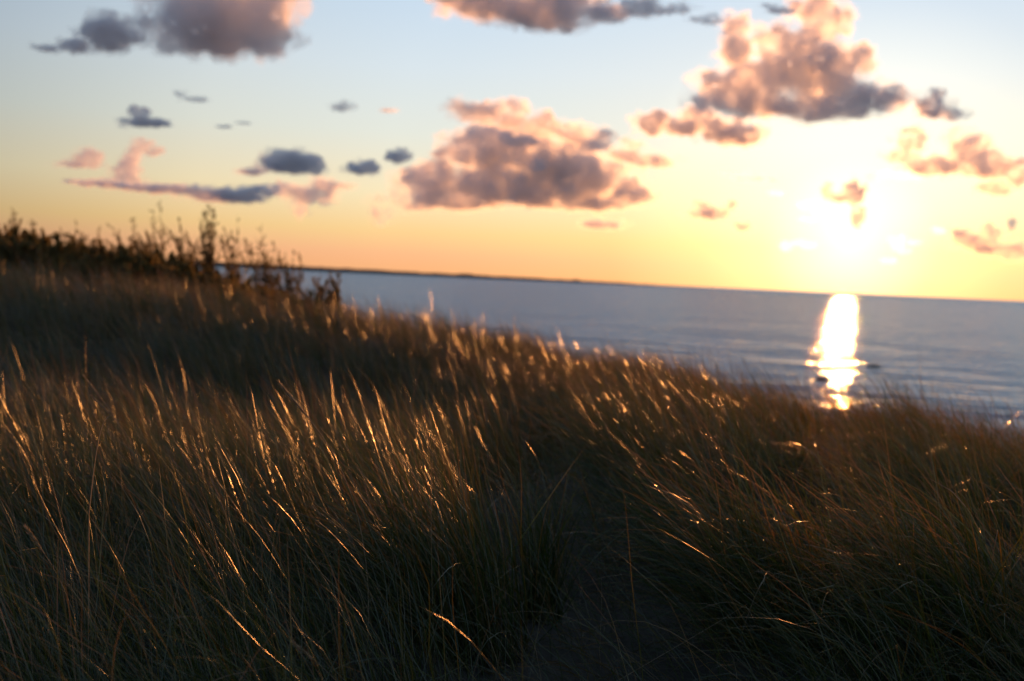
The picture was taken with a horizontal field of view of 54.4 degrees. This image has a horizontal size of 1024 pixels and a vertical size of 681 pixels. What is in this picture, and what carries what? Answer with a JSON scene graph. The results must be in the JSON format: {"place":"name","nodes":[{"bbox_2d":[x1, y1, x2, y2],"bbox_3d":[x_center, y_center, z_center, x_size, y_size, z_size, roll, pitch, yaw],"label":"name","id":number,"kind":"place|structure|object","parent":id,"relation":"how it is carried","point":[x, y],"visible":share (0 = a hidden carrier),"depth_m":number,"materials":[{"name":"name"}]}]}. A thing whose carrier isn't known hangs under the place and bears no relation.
{"place":"outdoors","nodes":[
{"label":"outdoors","id":0,"kind":"place"},
{"bbox_2d":[177,261,714,288],"bbox_3d":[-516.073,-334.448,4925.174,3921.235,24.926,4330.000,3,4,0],"label":"shore","id":1,"kind":"structure","parent":0,"point":[324,269],"depth_m":4702.24,"materials":[{"name":"brown soil"}]},
{"bbox_2d":[0,253,1023,680],"bbox_3d":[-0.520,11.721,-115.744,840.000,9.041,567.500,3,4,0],"label":"ground","id":2,"kind":"structure","parent":0,"point":[634,642],"depth_m":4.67,"materials":[{"name":"brown plant"}]},
{"bbox_2d":[4,208,37,232],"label":"shrub","id":3,"kind":"object","parent":2,"relation":"on","point":[19,224],"visible":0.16,"depth_m":25.94,"materials":[{"name":"green plant"}]},
{"bbox_2d":[23,524,84,655],"bbox_3d":[-1.424,0.918,3.141,0.222,0.724,0.074,1,4,-26],"label":"seed stalk","id":4,"kind":"object","parent":2,"relation":"on","point":[33,538],"visible":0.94,"depth_m":3.09,"materials":[{"name":"plant"}]},
{"bbox_2d":[49,220,77,243],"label":"shrub","id":5,"kind":"object","parent":2,"relation":"on","point":[73,237],"visible":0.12,"depth_m":24.91,"materials":[{"name":"green plant"}]},
{"bbox_2d":[88,415,122,677],"bbox_3d":[-1.237,0.750,3.008,0.023,1.053,0.117,4,4,25],"label":"dry leaf","id":6,"kind":"object","parent":2,"relation":"on","point":[88,545],"visible":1,"depth_m":2.96,"materials":[{"name":"plant"}]},
{"bbox_2d":[77,226,133,259],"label":"shrub","id":7,"kind":"object","parent":2,"relation":"on","point":[90,246],"visible":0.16,"depth_m":24.76,"materials":[{"name":"green plant"}]},
{"bbox_2d":[81,374,147,550],"bbox_3d":[-1.959,0.628,4.915,0.328,0.938,0.044,1,4,-17],"label":"seed stalk","id":8,"kind":"object","parent":2,"relation":"on","point":[92,387],"visible":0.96,"depth_m":4.88,"materials":[{"name":"plant"}]},
{"bbox_2d":[90,394,154,555],"bbox_3d":[-1.927,0.675,4.925,0.322,0.840,0.059,1,4,-18],"label":"seed stalk","id":9,"kind":"object","parent":2,"relation":"on","point":[96,400],"visible":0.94,"depth_m":4.87,"materials":[{"name":"plant"}]},
{"bbox_2d":[106,217,144,254],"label":"shrub","id":10,"kind":"object","parent":2,"relation":"on","point":[132,242],"visible":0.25,"depth_m":24.83,"materials":[{"name":"green plant"}]},
{"bbox_2d":[115,231,167,255],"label":"shrub","id":11,"kind":"object","parent":2,"relation":"on","point":[141,243],"visible":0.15,"depth_m":24.81,"materials":[{"name":"green plant"}]},
{"bbox_2d":[139,200,168,258],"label":"shrub","id":12,"kind":"object","parent":2,"relation":"on","point":[155,243],"visible":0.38,"depth_m":23.94,"materials":[{"name":"green plant"}]},
{"bbox_2d":[0,224,321,324],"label":"scrub","id":13,"kind":"object","parent":2,"relation":"on","point":[14,243],"visible":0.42,"depth_m":21.15,"materials":[{"name":"green plant"}]},
{"bbox_2d":[165,218,211,266],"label":"shrub","id":14,"kind":"object","parent":2,"relation":"on","point":[191,254],"visible":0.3,"depth_m":23.85,"materials":[{"name":"green plant"}]},
{"bbox_2d":[185,204,226,271],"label":"shrub","id":15,"kind":"object","parent":2,"relation":"on","point":[210,255],"visible":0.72,"depth_m":23.85,"materials":[{"name":"green plant"}]},
{"bbox_2d":[201,219,253,282],"bbox_3d":[-6.845,-1.808,24.012,1.254,2.499,0.868,3,4,0],"label":"shrub","id":16,"kind":"object","parent":2,"relation":"on","point":[228,267],"visible":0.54,"depth_m":24.00,"materials":[{"name":"green plant"}]},
{"bbox_2d":[233,224,273,286],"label":"shrub","id":17,"kind":"object","parent":2,"relation":"on","point":[256,279],"visible":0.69,"depth_m":22.87,"materials":[{"name":"green plant"}]},
{"bbox_2d":[260,241,282,293],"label":"shrub","id":18,"kind":"object","parent":2,"relation":"on","point":[273,272],"visible":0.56,"depth_m":22.83,"materials":[{"name":"green plant"}]},
{"bbox_2d":[269,250,304,297],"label":"shrub","id":19,"kind":"object","parent":2,"relation":"on","point":[288,286],"visible":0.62,"depth_m":21.96,"materials":[{"name":"green plant"}]},
{"bbox_2d":[289,640,335,680],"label":"seed stalk","id":20,"kind":"object","parent":2,"relation":"on","point":[303,650],"visible":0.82,"depth_m":2.89,"materials":[{"name":"plant"}]},
{"bbox_2d":[296,275,333,308],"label":"shrub","id":21,"kind":"object","parent":2,"relation":"on","point":[321,289],"visible":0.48,"depth_m":18.96,"materials":[{"name":"green plant"}]},
{"bbox_2d":[277,381,368,664],"bbox_3d":[-0.690,0.686,3.615,0.364,1.092,0.046,2,4,-16],"label":"seed stalk","id":22,"kind":"object","parent":2,"relation":"on","point":[292,398],"visible":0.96,"depth_m":3.63,"materials":[{"name":"plant"}]},
{"bbox_2d":[325,271,344,318],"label":"shrub","id":23,"kind":"object","parent":2,"relation":"on","point":[334,282],"visible":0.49,"depth_m":18.95,"materials":[{"name":"green plant"}]},
{"bbox_2d":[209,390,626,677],"bbox_3d":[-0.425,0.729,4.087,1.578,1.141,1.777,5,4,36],"label":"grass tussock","id":24,"kind":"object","parent":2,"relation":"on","point":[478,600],"depth_m":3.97,"materials":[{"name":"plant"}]},
{"bbox_2d":[424,446,649,626],"bbox_3d":[0.086,0.860,4.504,0.940,0.855,1.136,5,4,33],"label":"grass tussock","id":25,"kind":"object","parent":2,"relation":"on","point":[539,597],"depth_m":4.43,"materials":[{"name":"plant"}]},
{"bbox_2d":[550,524,580,622],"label":"seed stalk","id":26,"kind":"object","parent":2,"relation":"on","point":[552,533],"visible":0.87,"depth_m":4.40,"materials":[{"name":"plant"}]},
{"bbox_2d":[619,605,744,679],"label":"dry leaf","id":27,"kind":"object","parent":2,"relation":"on","point":[676,646],"visible":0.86,"depth_m":3.79,"materials":[{"name":"plant"}]},
{"bbox_2d":[535,417,847,617],"bbox_3d":[0.772,0.893,4.952,1.429,1.140,1.554,-1,5,-42],"label":"grass tussock","id":28,"kind":"object","parent":2,"relation":"on","point":[649,507],"depth_m":4.94,"materials":[{"name":"plant"}]},
{"bbox_2d":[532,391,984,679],"bbox_3d":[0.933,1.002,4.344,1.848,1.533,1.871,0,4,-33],"label":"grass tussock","id":29,"kind":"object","parent":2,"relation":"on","point":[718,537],"depth_m":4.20,"materials":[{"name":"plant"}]},
{"bbox_2d":[729,425,1023,680],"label":"grass tussock","id":30,"kind":"object","parent":2,"relation":"on","point":[930,546],"depth_m":3.79,"materials":[{"name":"plant"}]},
{"bbox_2d":[0,0,1023,300],"label":"sky","id":31,"kind":"structure","parent":0,"point":[876,147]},
{"bbox_2d":[200,267,1023,448],"bbox_3d":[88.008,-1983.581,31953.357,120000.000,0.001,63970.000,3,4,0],"label":"sea","id":32,"kind":"structure","parent":0,"point":[966,344],"depth_m":205.95,"materials":[{"name":"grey liquid"}]},
{"bbox_2d":[815,377,828,380],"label":"rock","id":33,"kind":"object","parent":32,"relation":"on","point":[822,379],"visible":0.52,"depth_m":89.83,"materials":[{"name":"grey stone"}]},
{"bbox_2d":[866,364,881,367],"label":"rock","id":34,"kind":"object","parent":32,"relation":"on","point":[873,366],"visible":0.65,"depth_m":108.97,"materials":[{"name":"grey stone"}]}
]}

